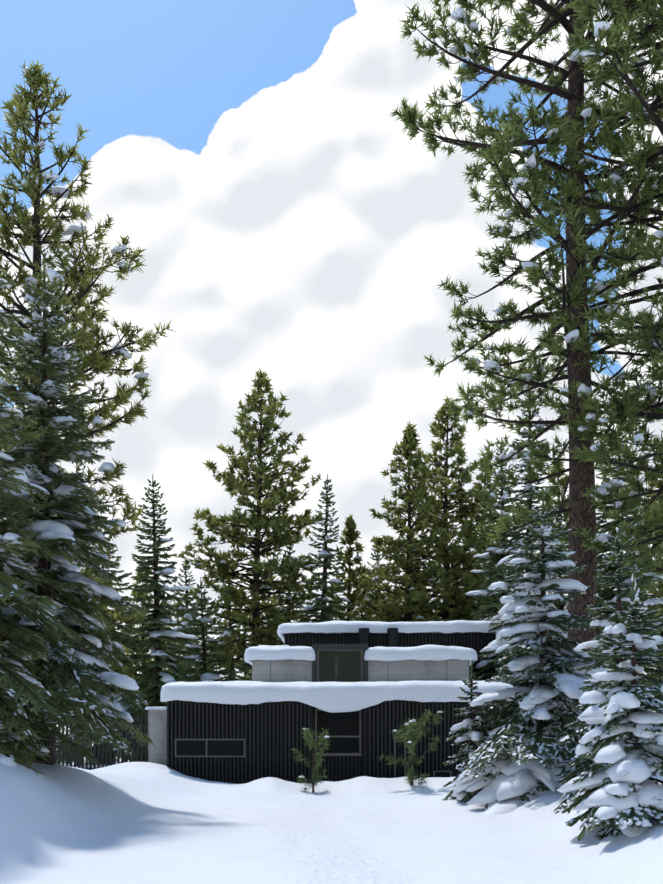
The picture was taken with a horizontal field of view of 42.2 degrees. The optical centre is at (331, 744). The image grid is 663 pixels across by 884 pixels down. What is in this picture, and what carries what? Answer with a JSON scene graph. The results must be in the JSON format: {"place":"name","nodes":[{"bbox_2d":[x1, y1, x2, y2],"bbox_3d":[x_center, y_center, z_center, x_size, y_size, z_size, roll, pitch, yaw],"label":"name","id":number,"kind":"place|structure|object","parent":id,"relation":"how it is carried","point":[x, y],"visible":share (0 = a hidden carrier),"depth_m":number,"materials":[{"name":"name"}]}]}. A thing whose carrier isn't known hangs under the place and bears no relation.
{"place":"outdoors","nodes":[
{"label":"outdoors","id":0,"kind":"place"},
{"bbox_2d":[11,632,505,783],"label":"house","id":1,"kind":"structure","parent":0,"point":[233,743],"depth_m":32.48,"materials":[{"name":"black metal"}]},
{"bbox_2d":[145,620,512,712],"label":"roof snow","id":2,"kind":"structure","parent":1,"relation":"on","point":[333,697],"depth_m":32.32,"materials":[{"name":"white snow"}]},
{"bbox_2d":[358,628,397,647],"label":"house flues","id":3,"kind":"object","parent":1,"relation":"attached to","point":[392,637],"visible":0.46,"depth_m":36.25,"materials":[{"name":"grey metal"}]},
{"bbox_2d":[0,745,662,883],"bbox_3d":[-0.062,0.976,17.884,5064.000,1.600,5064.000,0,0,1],"label":"snow ground","id":4,"kind":"structure","parent":0,"point":[128,822],"depth_m":14.39,"materials":[{"name":"white snow"}]},
{"bbox_2d":[11,556,68,757],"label":"fir","id":5,"kind":"object","parent":4,"relation":"on","point":[54,700],"depth_m":60.36,"materials":[{"name":"green plant"}]},
{"bbox_2d":[0,270,99,774],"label":"fir","id":6,"kind":"object","parent":4,"relation":"on","point":[16,679],"visible":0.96,"depth_m":16.10,"materials":[{"name":"green plant"}]},
{"bbox_2d":[8,514,146,765],"bbox_3d":[-13.133,-5.647,43.723,7.274,14.716,6.538,0,0,26],"label":"pine","id":7,"kind":"object","parent":4,"relation":"on","point":[118,669],"visible":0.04,"depth_m":44.17,"materials":[{"name":"green plant"}]},
{"bbox_2d":[0,254,155,766],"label":"fir","id":8,"kind":"object","parent":4,"relation":"on","point":[80,672],"visible":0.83,"depth_m":18.66,"materials":[{"name":"green plant"}]},
{"bbox_2d":[0,59,175,762],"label":"pine","id":9,"kind":"object","parent":4,"relation":"on","point":[97,360],"visible":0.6,"depth_m":23.45,"materials":[{"name":"green plant"}]},
{"bbox_2d":[57,513,152,764],"bbox_3d":[-12.812,-4.739,50.365,7.591,17.345,7.658,0,0,-36],"label":"fir","id":10,"kind":"object","parent":4,"relation":"on","point":[114,635],"visible":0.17,"depth_m":49.77,"materials":[{"name":"green plant"}]},
{"bbox_2d":[120,558,186,734],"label":"fir tree","id":11,"kind":"object","parent":4,"relation":"on","point":[134,594],"visible":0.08,"depth_m":69.65,"materials":[{"name":"green plant"}]},
{"bbox_2d":[112,474,198,761],"bbox_3d":[-9.229,-6.383,46.126,5.208,16.448,5.035,0,0,1],"label":"fir","id":12,"kind":"object","parent":4,"relation":"on","point":[155,634],"visible":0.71,"depth_m":45.95,"materials":[{"name":"green plant"}]},
{"bbox_2d":[140,601,208,699],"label":"fir tree","id":13,"kind":"object","parent":4,"relation":"on","point":[181,618],"visible":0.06,"depth_m":85.88,"materials":[{"name":"green plant"}]},
{"bbox_2d":[163,556,221,704],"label":"fir","id":14,"kind":"object","parent":4,"relation":"on","point":[181,606],"visible":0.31,"depth_m":59.74,"materials":[{"name":"green plant"}]},
{"bbox_2d":[181,577,232,681],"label":"fir","id":15,"kind":"object","parent":4,"relation":"on","point":[208,675],"visible":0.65,"depth_m":51.84,"materials":[{"name":"green plant"}]},
{"bbox_2d":[200,613,221,677],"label":"fir","id":16,"kind":"object","parent":4,"relation":"on","point":[211,638],"visible":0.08,"depth_m":109.88,"materials":[{"name":"green plant"}]},
{"bbox_2d":[205,554,251,681],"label":"fir","id":17,"kind":"object","parent":4,"relation":"on","point":[245,669],"visible":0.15,"depth_m":71.62,"materials":[{"name":"green plant"}]},
{"bbox_2d":[235,607,250,678],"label":"fir","id":18,"kind":"object","parent":4,"relation":"on","point":[241,649],"visible":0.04,"depth_m":99.74,"materials":[{"name":"green plant"}]},
{"bbox_2d":[175,368,324,680],"bbox_3d":[-4.638,-11.054,56.052,9.918,26.166,9.604,0,0,1],"label":"pine","id":19,"kind":"object","parent":4,"relation":"on","point":[256,521],"visible":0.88,"depth_m":54.79,"materials":[{"name":"green plant"}]},
{"bbox_2d":[237,578,278,680],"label":"pine","id":20,"kind":"object","parent":4,"relation":"on","point":[269,597],"depth_m":79.89,"materials":[{"name":"green plant"}]},
{"bbox_2d":[274,543,304,641],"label":"pine tree","id":21,"kind":"object","parent":4,"relation":"on","point":[290,591],"visible":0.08,"depth_m":62.12,"materials":[{"name":"green plant"}]},
{"bbox_2d":[290,727,330,792],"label":"sapling","id":22,"kind":"object","parent":4,"relation":"on","point":[315,780],"visible":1,"depth_m":29.43,"materials":[{"name":"green plant"}]},
{"bbox_2d":[295,474,352,622],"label":"fir","id":23,"kind":"object","parent":4,"relation":"on","point":[323,600],"visible":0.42,"depth_m":51.89,"materials":[{"name":"green plant"}]},
{"bbox_2d":[320,514,375,620],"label":"pine","id":24,"kind":"object","parent":4,"relation":"on","point":[350,533],"visible":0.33,"depth_m":57.51,"materials":[{"name":"green plant"}]},
{"bbox_2d":[345,564,382,620],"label":"pine","id":25,"kind":"object","parent":4,"relation":"on","point":[359,603],"visible":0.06,"depth_m":77.18,"materials":[{"name":"green plant"}]},
{"bbox_2d":[360,545,392,618],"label":"pine tree","id":26,"kind":"object","parent":4,"relation":"on","point":[377,559],"visible":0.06,"depth_m":63.66,"materials":[{"name":"green plant"}]},
{"bbox_2d":[356,420,462,621],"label":"pine","id":27,"kind":"object","parent":4,"relation":"on","point":[387,608],"visible":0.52,"depth_m":55.06,"materials":[{"name":"green plant"}]},
{"bbox_2d":[379,709,445,785],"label":"sapling","id":28,"kind":"object","parent":4,"relation":"on","point":[411,734],"visible":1,"depth_m":29.49,"materials":[{"name":"green plant"}]},
{"bbox_2d":[374,395,507,621],"bbox_3d":[7.659,-11.067,59.391,9.955,25.646,9.850,0,0,1],"label":"pine","id":29,"kind":"object","parent":4,"relation":"on","point":[463,476],"visible":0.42,"depth_m":58.53,"materials":[{"name":"green plant"}]},
{"bbox_2d":[442,658,489,802],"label":"fir","id":30,"kind":"object","parent":4,"relation":"on","point":[472,735],"visible":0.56,"depth_m":21.68,"materials":[{"name":"green plant"}]},
{"bbox_2d":[451,519,486,620],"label":"pine tree","id":31,"kind":"object","parent":4,"relation":"on","point":[465,551],"depth_m":75.59,"materials":[{"name":"green plant"}]},
{"bbox_2d":[437,456,510,620],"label":"pine","id":32,"kind":"object","parent":4,"relation":"on","point":[480,477],"visible":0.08,"depth_m":60.87,"materials":[{"name":"green plant"}]},
{"bbox_2d":[466,437,534,675],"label":"fir","id":33,"kind":"object","parent":4,"relation":"on","point":[491,553],"visible":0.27,"depth_m":49.41,"materials":[{"name":"green plant"}]},
{"bbox_2d":[474,389,568,722],"bbox_3d":[8.255,-5.933,35.856,5.247,18.419,5.669,0,0,1],"label":"fir","id":34,"kind":"object","parent":4,"relation":"on","point":[493,646],"visible":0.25,"depth_m":35.60,"materials":[{"name":"green plant"}]},
{"bbox_2d":[389,0,662,735],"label":"pine","id":35,"kind":"object","parent":4,"relation":"on","point":[576,352],"visible":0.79,"depth_m":25.42,"materials":[{"name":"green plant"}]},
{"bbox_2d":[453,491,653,813],"bbox_3d":[5.063,-1.489,20.762,5.196,9.170,5.457,0,0,1],"label":"fir","id":36,"kind":"object","parent":4,"relation":"on","point":[514,765],"visible":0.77,"depth_m":20.13,"materials":[{"name":"green plant"}]},
{"bbox_2d":[524,456,629,659],"bbox_3d":[15.634,-8.876,57.135,8.629,21.282,8.079,0,0,-39],"label":"fir tree","id":37,"kind":"object","parent":4,"relation":"on","point":[561,482],"visible":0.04,"depth_m":57.06,"materials":[{"name":"green plant"}]},
{"bbox_2d":[510,0,662,616],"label":"pine","id":38,"kind":"object","parent":4,"relation":"on","point":[638,110],"visible":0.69,"depth_m":23.54,"materials":[{"name":"green plant"}]},
{"bbox_2d":[553,522,662,812],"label":"fir","id":39,"kind":"object","parent":4,"relation":"on","point":[592,717],"visible":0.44,"depth_m":17.19,"materials":[{"name":"green plant"}]},
{"bbox_2d":[556,569,662,840],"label":"fir","id":40,"kind":"object","parent":4,"relation":"on","point":[624,794],"visible":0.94,"depth_m":12.53,"materials":[{"name":"green plant"}]},
{"bbox_2d":[560,434,662,743],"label":"fir","id":41,"kind":"object","parent":4,"relation":"on","point":[606,594],"visible":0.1,"depth_m":50.86,"materials":[{"name":"green plant"}]},
{"bbox_2d":[599,473,662,712],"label":"fir tree","id":42,"kind":"object","parent":4,"relation":"on","point":[657,484],"visible":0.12,"depth_m":58.43,"materials":[{"name":"green plant"}]},
{"bbox_2d":[0,0,662,744],"label":"sky","id":43,"kind":"structure","parent":0,"point":[290,228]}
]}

